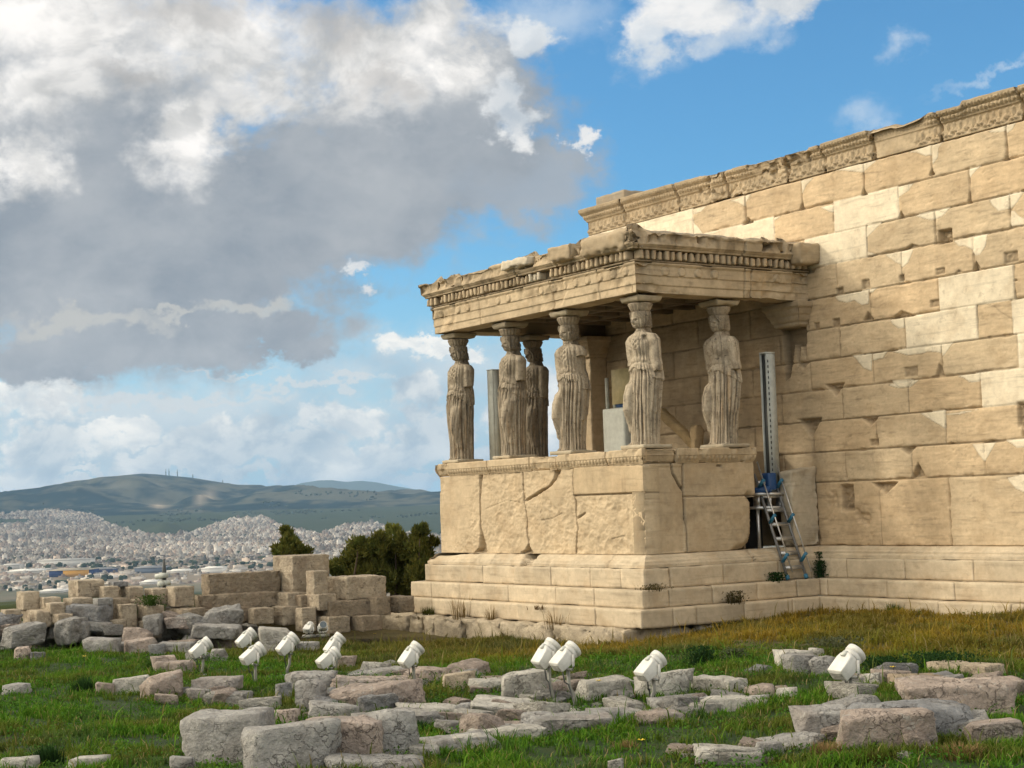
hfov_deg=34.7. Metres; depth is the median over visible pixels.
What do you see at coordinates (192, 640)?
stone
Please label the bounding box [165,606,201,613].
stone block
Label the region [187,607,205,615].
stone block
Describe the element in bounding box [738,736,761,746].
stone
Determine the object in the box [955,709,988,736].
stone
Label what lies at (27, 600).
stone block
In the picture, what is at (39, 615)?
stone block
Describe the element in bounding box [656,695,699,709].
stone
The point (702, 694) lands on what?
stone
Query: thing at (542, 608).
grass tuft
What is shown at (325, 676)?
boulder
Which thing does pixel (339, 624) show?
stone block
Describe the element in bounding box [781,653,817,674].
boulder
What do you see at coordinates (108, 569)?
warehouse
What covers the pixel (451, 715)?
stone
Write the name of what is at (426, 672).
boulder
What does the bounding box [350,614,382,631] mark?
stone block
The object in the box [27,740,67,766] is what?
grass tuft
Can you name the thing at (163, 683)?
boulder
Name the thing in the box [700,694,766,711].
boulder
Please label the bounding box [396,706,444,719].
stone
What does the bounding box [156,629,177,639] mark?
boulder
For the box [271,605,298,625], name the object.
stone block
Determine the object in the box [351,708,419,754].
boulder
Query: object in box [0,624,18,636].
stone
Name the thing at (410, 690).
boulder
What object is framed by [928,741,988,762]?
grass tuft
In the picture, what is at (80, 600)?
stone block
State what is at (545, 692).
stone
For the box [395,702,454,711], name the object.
boulder
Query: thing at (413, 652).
floodlight
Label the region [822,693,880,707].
stone
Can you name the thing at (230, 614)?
boulder
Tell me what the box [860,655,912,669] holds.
bush
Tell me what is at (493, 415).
steel post
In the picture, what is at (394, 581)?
shrub
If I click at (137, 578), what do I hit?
house
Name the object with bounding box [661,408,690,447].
stone beam
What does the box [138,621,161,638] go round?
stone block
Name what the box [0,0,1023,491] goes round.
sky
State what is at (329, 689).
stone
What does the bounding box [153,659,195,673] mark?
boulder
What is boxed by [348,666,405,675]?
boulder
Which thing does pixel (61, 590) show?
warehouse
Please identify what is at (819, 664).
boulder
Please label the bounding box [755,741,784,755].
boulder
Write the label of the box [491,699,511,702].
stone
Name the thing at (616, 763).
boulder
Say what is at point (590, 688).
boulder
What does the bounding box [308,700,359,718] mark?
boulder
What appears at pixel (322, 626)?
floodlight
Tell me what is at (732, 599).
bush
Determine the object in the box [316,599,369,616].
stone block
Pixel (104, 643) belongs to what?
boulder
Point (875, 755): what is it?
grass tuft
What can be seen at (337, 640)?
floodlight
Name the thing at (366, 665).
boulder
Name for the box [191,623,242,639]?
boulder
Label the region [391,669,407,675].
stone
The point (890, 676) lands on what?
boulder
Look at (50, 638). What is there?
boulder
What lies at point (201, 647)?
floodlight
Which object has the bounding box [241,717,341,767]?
boulder
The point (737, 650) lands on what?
bush
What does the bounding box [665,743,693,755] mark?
stone
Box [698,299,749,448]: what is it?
caryatid
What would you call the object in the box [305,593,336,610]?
stone block
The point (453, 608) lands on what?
grass tuft
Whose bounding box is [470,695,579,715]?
boulder
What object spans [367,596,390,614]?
stone block
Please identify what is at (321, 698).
stone
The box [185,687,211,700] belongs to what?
boulder
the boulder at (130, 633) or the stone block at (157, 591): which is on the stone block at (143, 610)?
the stone block at (157, 591)
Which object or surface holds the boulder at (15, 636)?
on the ground at (394, 635)
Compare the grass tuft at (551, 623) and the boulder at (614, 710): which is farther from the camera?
the grass tuft at (551, 623)
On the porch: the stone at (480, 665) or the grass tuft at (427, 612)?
the grass tuft at (427, 612)
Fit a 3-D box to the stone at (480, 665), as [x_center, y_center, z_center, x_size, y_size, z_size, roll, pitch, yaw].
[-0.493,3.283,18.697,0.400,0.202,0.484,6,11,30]
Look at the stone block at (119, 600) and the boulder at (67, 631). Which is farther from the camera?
the stone block at (119, 600)
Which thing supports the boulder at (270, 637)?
on the ground at (394, 635)
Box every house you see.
[9,573,23,575]
[42,585,51,588]
[57,581,65,586]
[119,570,133,575]
[131,576,144,579]
[214,546,220,551]
[233,567,247,569]
[263,556,272,561]
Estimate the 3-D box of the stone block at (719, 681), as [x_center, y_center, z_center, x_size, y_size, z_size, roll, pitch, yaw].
[2.006,2.923,15.912,0.264,0.165,0.574,1,-5,-36]
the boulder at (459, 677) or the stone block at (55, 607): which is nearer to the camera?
the boulder at (459, 677)
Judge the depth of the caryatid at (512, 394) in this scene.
28.60 m
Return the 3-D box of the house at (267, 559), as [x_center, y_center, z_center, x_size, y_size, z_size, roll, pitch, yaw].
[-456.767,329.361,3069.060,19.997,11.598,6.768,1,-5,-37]
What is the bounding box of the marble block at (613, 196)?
[596,189,642,204]
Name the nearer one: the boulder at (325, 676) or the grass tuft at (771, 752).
the grass tuft at (771, 752)
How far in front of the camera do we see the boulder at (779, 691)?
15.04 m
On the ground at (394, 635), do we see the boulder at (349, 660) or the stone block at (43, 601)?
the boulder at (349, 660)
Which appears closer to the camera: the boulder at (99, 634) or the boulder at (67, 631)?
the boulder at (67, 631)
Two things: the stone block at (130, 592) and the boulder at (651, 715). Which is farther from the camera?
the stone block at (130, 592)
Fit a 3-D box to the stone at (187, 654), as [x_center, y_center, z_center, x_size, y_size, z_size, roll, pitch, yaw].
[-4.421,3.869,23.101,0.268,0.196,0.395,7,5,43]
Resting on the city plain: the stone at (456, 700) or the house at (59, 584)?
the house at (59, 584)
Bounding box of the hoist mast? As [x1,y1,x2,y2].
[745,352,783,548]
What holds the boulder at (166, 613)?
on the boulder at (168, 633)
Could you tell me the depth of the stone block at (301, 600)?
27.36 m
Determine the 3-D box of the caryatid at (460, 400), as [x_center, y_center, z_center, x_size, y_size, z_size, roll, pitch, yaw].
[-0.972,0.270,30.299,0.602,2.408,0.802,1,-5,-33]
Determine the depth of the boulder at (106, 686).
18.47 m
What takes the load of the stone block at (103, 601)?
on the boulder at (96, 613)
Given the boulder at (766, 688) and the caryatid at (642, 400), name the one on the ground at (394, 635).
the boulder at (766, 688)
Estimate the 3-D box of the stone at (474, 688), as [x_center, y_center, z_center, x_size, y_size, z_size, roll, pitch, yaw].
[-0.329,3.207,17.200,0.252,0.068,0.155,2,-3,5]
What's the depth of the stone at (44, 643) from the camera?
26.60 m
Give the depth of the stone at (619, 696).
15.31 m
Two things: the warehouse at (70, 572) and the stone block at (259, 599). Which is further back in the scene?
the warehouse at (70, 572)
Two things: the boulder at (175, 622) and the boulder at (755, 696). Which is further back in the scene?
the boulder at (175, 622)
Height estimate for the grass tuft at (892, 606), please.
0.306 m
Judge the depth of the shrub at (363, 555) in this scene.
31.02 m
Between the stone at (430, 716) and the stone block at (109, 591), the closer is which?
the stone at (430, 716)
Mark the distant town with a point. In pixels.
(41, 531)
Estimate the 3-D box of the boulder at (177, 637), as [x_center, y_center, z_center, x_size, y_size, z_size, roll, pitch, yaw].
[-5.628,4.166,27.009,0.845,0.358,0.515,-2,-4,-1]
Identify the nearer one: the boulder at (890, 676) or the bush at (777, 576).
the boulder at (890, 676)
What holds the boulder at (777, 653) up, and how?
on the ground at (394, 635)
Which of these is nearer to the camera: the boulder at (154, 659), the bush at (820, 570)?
the boulder at (154, 659)
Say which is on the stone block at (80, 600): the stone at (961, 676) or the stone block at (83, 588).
the stone block at (83, 588)
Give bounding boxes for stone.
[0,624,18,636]
[30,652,45,660]
[39,641,49,646]
[169,639,198,642]
[185,652,209,661]
[203,691,214,704]
[208,686,224,689]
[211,687,236,704]
[225,690,252,705]
[238,696,281,709]
[312,695,337,701]
[327,687,335,691]
[356,692,398,711]
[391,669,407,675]
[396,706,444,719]
[415,711,439,725]
[434,719,458,733]
[438,712,464,720]
[442,697,471,704]
[447,658,490,674]
[453,708,493,714]
[458,669,481,672]
[458,713,504,732]
[470,686,491,692]
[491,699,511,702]
[495,709,526,720]
[504,720,520,723]
[513,701,570,712]
[519,694,543,700]
[532,687,570,701]
[546,696,566,702]
[554,671,588,679]
[591,702,601,706]
[602,695,642,706]
[605,698,645,710]
[608,690,634,698]
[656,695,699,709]
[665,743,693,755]
[676,705,701,717]
[681,753,693,761]
[689,702,720,714]
[692,692,705,696]
[710,689,744,695]
[715,746,758,752]
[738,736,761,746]
[745,664,771,671]
[762,756,773,763]
[775,685,786,691]
[820,724,838,740]
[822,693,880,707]
[824,681,878,698]
[843,673,867,682]
[874,662,917,672]
[897,751,912,758]
[899,732,934,749]
[933,670,952,674]
[944,674,963,678]
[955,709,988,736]
[971,671,1002,676]
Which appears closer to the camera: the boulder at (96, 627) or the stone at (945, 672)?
the stone at (945, 672)
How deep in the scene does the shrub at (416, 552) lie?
30.93 m
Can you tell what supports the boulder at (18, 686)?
on the ground at (394, 635)
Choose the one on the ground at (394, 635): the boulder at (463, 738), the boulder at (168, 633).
the boulder at (463, 738)
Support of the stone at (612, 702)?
on the ground at (394, 635)
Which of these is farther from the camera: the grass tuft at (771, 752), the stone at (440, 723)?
the stone at (440, 723)
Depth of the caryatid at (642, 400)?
25.48 m
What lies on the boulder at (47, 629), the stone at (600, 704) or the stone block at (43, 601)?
the stone block at (43, 601)
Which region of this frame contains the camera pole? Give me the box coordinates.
[155,559,170,587]
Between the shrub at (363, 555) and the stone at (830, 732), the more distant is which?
the shrub at (363, 555)
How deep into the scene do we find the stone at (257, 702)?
16.07 m
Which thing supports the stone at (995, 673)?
on the ground at (394, 635)
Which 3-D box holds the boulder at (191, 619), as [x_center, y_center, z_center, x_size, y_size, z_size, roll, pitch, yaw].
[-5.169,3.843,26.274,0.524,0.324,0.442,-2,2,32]
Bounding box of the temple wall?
[578,84,1023,616]
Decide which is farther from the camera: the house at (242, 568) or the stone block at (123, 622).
the house at (242, 568)
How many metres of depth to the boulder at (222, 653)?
23.07 m
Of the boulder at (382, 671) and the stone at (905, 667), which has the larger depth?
the boulder at (382, 671)
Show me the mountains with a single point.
(366, 486)
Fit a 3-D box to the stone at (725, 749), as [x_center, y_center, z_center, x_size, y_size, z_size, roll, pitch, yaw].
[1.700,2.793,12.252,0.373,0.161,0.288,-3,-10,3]
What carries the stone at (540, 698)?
on the ground at (394, 635)
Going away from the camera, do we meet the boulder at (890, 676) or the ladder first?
the boulder at (890, 676)
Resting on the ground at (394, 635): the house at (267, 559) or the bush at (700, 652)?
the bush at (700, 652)
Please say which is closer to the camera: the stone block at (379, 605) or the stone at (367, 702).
the stone at (367, 702)
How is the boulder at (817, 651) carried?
on the ground at (394, 635)
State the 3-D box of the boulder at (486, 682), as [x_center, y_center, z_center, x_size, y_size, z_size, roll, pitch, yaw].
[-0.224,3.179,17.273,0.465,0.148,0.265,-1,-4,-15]
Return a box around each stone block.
[1,609,21,623]
[16,591,39,610]
[21,608,51,626]
[39,596,60,609]
[46,602,65,614]
[52,613,72,624]
[63,597,92,605]
[68,579,104,597]
[93,597,112,605]
[99,586,118,597]
[108,581,127,586]
[110,619,126,627]
[113,597,130,618]
[117,603,136,637]
[119,585,143,599]
[130,599,147,604]
[137,604,163,621]
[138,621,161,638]
[144,587,167,603]
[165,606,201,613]
[166,585,193,606]
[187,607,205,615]
[194,591,278,608]
[201,570,280,595]
[205,606,252,623]
[248,607,273,624]
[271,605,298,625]
[273,554,328,591]
[277,592,305,605]
[295,594,306,607]
[295,607,316,631]
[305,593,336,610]
[306,570,327,594]
[312,615,350,633]
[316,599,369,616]
[327,574,385,599]
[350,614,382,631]
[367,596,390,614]
[388,595,414,612]
[691,675,747,691]
[926,660,1005,676]
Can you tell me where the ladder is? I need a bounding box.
[754,461,811,579]
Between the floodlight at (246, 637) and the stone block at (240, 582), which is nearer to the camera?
the floodlight at (246, 637)
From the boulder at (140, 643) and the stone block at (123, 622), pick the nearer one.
the boulder at (140, 643)
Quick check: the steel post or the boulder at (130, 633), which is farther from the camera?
the steel post
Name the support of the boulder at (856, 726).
on the ground at (394, 635)
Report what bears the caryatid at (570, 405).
on the porch
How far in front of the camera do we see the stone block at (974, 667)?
16.27 m
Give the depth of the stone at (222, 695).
17.46 m
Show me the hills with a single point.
(139, 494)
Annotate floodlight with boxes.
[188,636,212,674]
[235,627,257,652]
[239,641,266,681]
[275,631,299,675]
[301,621,315,638]
[315,621,329,637]
[315,646,340,670]
[323,632,345,671]
[397,640,424,678]
[531,637,560,697]
[549,640,583,707]
[634,650,666,707]
[828,644,865,682]
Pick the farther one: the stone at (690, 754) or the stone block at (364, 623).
the stone block at (364, 623)
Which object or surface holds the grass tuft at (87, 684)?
on the ground at (394, 635)
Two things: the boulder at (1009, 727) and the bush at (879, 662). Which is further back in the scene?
the bush at (879, 662)
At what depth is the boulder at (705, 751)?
12.13 m
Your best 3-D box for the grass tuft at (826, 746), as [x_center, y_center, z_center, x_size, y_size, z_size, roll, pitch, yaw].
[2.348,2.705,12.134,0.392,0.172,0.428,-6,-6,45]
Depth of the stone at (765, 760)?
12.14 m
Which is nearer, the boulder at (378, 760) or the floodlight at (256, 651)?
the boulder at (378, 760)
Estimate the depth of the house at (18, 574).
2826.95 m
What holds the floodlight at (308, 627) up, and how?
on the ground at (394, 635)
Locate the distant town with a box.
[0,508,440,590]
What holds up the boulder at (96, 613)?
on the boulder at (67, 631)
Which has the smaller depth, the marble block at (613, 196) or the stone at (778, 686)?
the stone at (778, 686)
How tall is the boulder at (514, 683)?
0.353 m
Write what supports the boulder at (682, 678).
on the ground at (394, 635)
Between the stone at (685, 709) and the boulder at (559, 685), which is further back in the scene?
the boulder at (559, 685)
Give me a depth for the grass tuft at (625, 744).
13.03 m
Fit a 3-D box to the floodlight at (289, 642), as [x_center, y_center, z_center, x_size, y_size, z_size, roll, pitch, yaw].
[-2.773,3.357,20.217,0.330,0.595,0.236,1,-5,-33]
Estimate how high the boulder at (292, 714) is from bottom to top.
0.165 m
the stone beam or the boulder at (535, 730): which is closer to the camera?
the boulder at (535, 730)
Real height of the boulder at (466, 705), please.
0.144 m
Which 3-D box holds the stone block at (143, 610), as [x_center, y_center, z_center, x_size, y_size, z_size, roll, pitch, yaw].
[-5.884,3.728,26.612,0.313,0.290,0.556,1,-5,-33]
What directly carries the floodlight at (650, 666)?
on the ground at (394, 635)
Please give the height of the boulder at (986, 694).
0.336 m
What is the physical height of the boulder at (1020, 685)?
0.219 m
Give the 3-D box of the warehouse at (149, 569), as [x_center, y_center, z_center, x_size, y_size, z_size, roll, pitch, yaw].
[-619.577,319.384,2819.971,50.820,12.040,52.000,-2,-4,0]
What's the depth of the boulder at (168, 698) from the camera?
17.56 m
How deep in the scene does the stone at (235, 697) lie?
17.44 m
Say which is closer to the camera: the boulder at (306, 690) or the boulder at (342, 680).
the boulder at (306, 690)
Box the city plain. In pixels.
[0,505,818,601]
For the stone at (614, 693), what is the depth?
15.69 m
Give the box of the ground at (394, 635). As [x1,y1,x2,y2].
[0,594,1023,767]
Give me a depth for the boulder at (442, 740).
13.18 m
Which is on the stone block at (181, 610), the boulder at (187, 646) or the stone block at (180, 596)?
the stone block at (180, 596)
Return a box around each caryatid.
[441,333,482,463]
[492,322,536,459]
[520,335,549,456]
[549,309,596,454]
[620,294,671,449]
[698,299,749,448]
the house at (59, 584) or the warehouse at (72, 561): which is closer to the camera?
the house at (59, 584)
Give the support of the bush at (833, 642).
on the ground at (394, 635)
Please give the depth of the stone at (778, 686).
15.61 m
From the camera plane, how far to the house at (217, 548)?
3454.68 m
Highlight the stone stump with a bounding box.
[690,425,703,447]
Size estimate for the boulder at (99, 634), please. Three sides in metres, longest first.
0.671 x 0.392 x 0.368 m
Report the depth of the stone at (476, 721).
13.78 m
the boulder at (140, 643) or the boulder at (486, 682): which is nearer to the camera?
the boulder at (486, 682)
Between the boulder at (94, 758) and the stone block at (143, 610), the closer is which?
the boulder at (94, 758)
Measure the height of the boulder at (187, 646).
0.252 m
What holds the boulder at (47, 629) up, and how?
on the ground at (394, 635)
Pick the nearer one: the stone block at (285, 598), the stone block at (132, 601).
the stone block at (132, 601)
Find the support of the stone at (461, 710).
on the ground at (394, 635)
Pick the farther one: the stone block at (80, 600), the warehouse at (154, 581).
the warehouse at (154, 581)
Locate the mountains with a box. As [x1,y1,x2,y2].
[297,480,430,491]
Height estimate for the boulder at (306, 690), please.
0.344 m
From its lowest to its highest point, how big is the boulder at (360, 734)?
0.402 m
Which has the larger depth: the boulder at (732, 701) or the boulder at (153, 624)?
the boulder at (153, 624)
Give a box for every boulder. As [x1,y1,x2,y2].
[0,612,22,642]
[0,621,46,648]
[0,755,39,767]
[2,682,31,694]
[14,646,30,659]
[45,627,49,640]
[47,625,55,643]
[53,616,88,645]
[58,620,90,639]
[65,603,113,621]
[66,754,110,767]
[82,637,121,653]
[88,621,112,631]
[91,632,103,636]
[95,682,116,694]
[102,624,123,636]
[113,674,149,694]
[120,642,123,651]
[122,627,152,641]
[124,637,157,653]
[139,669,182,697]
[142,613,165,635]
[148,644,165,655]
[150,655,176,670]
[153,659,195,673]
[154,693,178,703]
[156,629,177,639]
[156,632,189,642]
[158,641,195,652]
[162,610,179,629]
[164,617,188,628]
[169,755,195,767]
[174,612,202,634]
[180,707,275,764]
[181,634,213,642]
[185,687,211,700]
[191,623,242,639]
[191,675,243,690]
[201,603,243,624]
[210,648,227,660]
[212,639,236,649]
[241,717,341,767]
[242,623,259,641]
[258,626,294,651]
[274,708,300,723]
[275,682,291,699]
[285,670,337,689]
[294,641,319,650]
[295,679,326,709]
[306,715,383,753]
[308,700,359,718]
[324,752,424,767]
[329,677,425,704]
[330,675,411,687]
[337,655,356,668]
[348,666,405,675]
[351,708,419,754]
[360,661,391,669]
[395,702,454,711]
[403,666,451,683]
[408,743,440,756]
[419,729,502,751]
[441,670,475,689]
[449,732,482,746]
[453,702,470,710]
[466,723,547,741]
[468,677,500,690]
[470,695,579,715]
[501,668,547,697]
[520,709,615,735]
[547,679,580,691]
[574,675,632,700]
[585,707,641,721]
[608,758,623,767]
[633,668,694,697]
[635,709,684,723]
[646,693,706,708]
[693,743,765,765]
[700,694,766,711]
[744,683,772,694]
[749,685,774,697]
[749,694,769,703]
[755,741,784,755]
[757,731,826,749]
[772,649,812,665]
[776,687,797,697]
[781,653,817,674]
[788,704,846,733]
[808,648,823,655]
[809,655,835,674]
[836,707,937,750]
[847,698,972,735]
[859,672,881,683]
[870,669,911,680]
[887,673,943,684]
[894,675,1017,714]
[962,675,1023,696]
[963,717,1023,744]
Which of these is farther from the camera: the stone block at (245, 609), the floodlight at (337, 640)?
the stone block at (245, 609)
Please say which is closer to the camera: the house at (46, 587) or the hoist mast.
the hoist mast
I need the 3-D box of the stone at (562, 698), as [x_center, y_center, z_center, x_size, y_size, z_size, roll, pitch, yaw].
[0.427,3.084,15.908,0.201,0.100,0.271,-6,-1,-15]
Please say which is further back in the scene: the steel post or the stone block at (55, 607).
the steel post
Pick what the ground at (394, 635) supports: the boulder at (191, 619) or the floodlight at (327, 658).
the floodlight at (327, 658)
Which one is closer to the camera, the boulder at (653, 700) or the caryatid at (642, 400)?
the boulder at (653, 700)
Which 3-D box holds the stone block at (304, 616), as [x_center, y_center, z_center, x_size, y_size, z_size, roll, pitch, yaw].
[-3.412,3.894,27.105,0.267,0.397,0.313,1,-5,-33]
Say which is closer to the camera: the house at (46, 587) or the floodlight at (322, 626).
the floodlight at (322, 626)
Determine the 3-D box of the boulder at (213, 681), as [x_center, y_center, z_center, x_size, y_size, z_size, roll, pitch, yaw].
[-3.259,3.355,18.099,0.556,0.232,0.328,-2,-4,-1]
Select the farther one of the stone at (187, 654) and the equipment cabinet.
the equipment cabinet
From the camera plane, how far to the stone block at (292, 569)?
27.91 m
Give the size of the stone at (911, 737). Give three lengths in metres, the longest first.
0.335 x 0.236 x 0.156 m
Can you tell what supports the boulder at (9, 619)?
on the ground at (394, 635)
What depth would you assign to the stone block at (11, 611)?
25.91 m
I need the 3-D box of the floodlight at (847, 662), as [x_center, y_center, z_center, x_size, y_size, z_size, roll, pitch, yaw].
[3.075,2.645,14.959,0.339,0.535,0.262,1,-5,-33]
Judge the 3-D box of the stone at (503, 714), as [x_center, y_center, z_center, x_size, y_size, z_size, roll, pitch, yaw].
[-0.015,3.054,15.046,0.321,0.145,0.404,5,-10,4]
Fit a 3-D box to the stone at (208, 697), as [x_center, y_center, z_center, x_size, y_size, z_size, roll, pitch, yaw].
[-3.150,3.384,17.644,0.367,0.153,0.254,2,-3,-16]
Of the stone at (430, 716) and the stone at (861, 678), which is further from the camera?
the stone at (861, 678)
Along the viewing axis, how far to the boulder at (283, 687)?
17.38 m
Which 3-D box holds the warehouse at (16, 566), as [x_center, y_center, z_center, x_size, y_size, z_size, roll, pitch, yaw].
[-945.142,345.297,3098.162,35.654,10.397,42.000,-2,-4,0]
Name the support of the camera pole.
on the ground at (394, 635)
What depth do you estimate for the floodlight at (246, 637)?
22.42 m
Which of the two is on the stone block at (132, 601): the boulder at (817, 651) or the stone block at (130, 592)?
the stone block at (130, 592)
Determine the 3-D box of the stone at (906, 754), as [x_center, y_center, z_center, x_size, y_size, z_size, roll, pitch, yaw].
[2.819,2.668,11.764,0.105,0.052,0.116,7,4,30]
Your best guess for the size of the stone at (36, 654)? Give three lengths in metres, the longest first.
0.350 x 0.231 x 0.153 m
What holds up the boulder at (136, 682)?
on the ground at (394, 635)
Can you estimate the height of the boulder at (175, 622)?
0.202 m
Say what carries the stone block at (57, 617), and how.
on the boulder at (85, 625)
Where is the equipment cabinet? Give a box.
[603,368,630,451]
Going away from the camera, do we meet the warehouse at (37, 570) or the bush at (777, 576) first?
the bush at (777, 576)
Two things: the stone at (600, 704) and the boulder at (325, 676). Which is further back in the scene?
the boulder at (325, 676)
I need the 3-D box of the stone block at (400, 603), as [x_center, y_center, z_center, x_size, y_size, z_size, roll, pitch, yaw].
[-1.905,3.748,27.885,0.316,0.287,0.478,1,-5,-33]
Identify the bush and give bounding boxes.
[135,594,166,605]
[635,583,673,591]
[681,645,725,667]
[717,647,749,659]
[722,590,749,604]
[764,572,787,582]
[783,635,873,651]
[811,560,830,577]
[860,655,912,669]
[892,648,999,670]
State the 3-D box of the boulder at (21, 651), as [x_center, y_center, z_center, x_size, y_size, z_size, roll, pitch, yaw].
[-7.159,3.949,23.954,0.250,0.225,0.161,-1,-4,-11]
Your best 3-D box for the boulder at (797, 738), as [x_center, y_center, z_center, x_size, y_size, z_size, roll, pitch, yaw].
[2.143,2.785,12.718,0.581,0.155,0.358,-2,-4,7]
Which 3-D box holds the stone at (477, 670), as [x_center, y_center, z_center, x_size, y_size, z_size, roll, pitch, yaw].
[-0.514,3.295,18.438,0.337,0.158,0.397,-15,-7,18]
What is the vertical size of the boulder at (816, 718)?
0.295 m
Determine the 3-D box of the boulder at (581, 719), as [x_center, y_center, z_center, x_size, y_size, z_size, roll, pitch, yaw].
[0.481,2.930,14.102,0.846,0.194,0.530,-2,-4,8]
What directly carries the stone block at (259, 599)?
on the stone block at (245, 609)
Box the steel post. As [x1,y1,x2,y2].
[486,369,500,459]
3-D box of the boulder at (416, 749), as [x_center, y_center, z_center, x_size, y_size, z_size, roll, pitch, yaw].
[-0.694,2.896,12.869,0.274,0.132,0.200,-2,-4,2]
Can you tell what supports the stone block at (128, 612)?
on the ground at (394, 635)
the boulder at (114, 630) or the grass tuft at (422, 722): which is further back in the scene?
the boulder at (114, 630)
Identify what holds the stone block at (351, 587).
on the stone block at (350, 608)
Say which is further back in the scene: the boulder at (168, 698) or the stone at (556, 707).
the boulder at (168, 698)
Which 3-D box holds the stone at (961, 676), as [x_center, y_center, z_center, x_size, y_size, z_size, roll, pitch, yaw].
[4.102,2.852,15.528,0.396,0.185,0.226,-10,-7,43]
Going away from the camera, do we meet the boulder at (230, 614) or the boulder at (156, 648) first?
the boulder at (156, 648)
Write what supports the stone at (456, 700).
on the ground at (394, 635)
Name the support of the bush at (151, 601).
on the stone block at (143, 610)
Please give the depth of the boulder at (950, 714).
12.57 m
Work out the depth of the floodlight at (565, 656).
15.64 m
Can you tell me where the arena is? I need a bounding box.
[201,566,227,572]
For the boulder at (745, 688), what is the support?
on the ground at (394, 635)
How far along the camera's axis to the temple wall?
25.61 m
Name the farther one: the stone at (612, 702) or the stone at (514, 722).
the stone at (612, 702)
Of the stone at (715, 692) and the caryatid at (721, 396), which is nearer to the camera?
the stone at (715, 692)
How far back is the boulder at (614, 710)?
14.43 m
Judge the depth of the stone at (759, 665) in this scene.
17.29 m
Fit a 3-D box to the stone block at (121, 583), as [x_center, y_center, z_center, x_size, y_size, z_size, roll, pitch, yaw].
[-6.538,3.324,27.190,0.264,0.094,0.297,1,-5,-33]
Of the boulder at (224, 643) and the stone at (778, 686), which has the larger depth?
the boulder at (224, 643)
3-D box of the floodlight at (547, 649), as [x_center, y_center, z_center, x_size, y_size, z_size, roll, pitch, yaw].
[0.349,2.820,15.935,0.291,0.707,0.236,1,-5,-33]
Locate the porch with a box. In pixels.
[381,223,820,643]
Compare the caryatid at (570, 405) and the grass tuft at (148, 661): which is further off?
the caryatid at (570, 405)
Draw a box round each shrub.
[269,524,314,555]
[329,528,391,575]
[373,521,410,595]
[389,520,440,595]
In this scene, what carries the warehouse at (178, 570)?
on the city plain
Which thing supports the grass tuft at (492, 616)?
on the porch
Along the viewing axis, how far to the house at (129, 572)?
2733.80 m
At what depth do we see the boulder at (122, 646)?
24.82 m
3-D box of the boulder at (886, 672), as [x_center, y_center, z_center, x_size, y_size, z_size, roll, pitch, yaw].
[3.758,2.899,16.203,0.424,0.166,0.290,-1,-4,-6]
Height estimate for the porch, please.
6.874 m
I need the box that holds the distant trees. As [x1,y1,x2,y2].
[0,489,440,590]
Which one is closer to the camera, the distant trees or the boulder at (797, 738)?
the boulder at (797, 738)
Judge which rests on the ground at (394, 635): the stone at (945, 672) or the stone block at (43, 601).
the stone at (945, 672)
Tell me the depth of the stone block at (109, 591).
26.89 m
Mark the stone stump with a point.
(697, 434)
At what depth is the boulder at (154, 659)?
21.50 m
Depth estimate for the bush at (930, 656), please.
16.86 m
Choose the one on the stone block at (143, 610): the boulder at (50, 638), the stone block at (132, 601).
the stone block at (132, 601)
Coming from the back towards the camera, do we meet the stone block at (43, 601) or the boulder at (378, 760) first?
the stone block at (43, 601)
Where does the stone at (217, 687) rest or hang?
on the ground at (394, 635)
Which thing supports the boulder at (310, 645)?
on the ground at (394, 635)
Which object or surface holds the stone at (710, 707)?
on the ground at (394, 635)
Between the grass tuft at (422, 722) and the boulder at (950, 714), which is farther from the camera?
the grass tuft at (422, 722)
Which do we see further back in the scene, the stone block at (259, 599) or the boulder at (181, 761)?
the stone block at (259, 599)
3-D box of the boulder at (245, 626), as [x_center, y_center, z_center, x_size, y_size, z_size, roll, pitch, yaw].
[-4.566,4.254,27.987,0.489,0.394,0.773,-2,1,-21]
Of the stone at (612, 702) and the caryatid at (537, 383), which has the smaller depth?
the stone at (612, 702)
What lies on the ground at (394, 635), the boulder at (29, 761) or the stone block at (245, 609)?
the boulder at (29, 761)
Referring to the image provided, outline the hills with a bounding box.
[0,474,440,518]
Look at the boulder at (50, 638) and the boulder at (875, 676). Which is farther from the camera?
the boulder at (50, 638)
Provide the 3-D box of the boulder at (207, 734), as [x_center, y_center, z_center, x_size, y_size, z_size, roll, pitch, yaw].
[-2.250,2.840,13.079,0.777,0.479,0.458,-3,-4,17]
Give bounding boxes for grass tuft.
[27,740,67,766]
[68,674,99,692]
[129,652,175,668]
[416,607,433,615]
[417,720,434,731]
[449,596,471,619]
[482,605,495,619]
[526,604,545,609]
[542,607,570,629]
[607,737,639,750]
[751,746,788,762]
[799,739,846,757]
[850,747,899,766]
[878,603,904,610]
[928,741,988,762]
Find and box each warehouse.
[0,563,24,568]
[6,568,51,572]
[37,558,95,565]
[39,588,67,592]
[49,568,98,576]
[99,567,117,572]
[134,565,169,572]
[139,579,158,584]
[167,569,195,572]
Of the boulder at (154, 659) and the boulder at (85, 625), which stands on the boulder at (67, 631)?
the boulder at (85, 625)
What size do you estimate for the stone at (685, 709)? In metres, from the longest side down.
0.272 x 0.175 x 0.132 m
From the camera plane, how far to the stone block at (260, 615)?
27.11 m
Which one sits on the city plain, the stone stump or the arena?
the arena

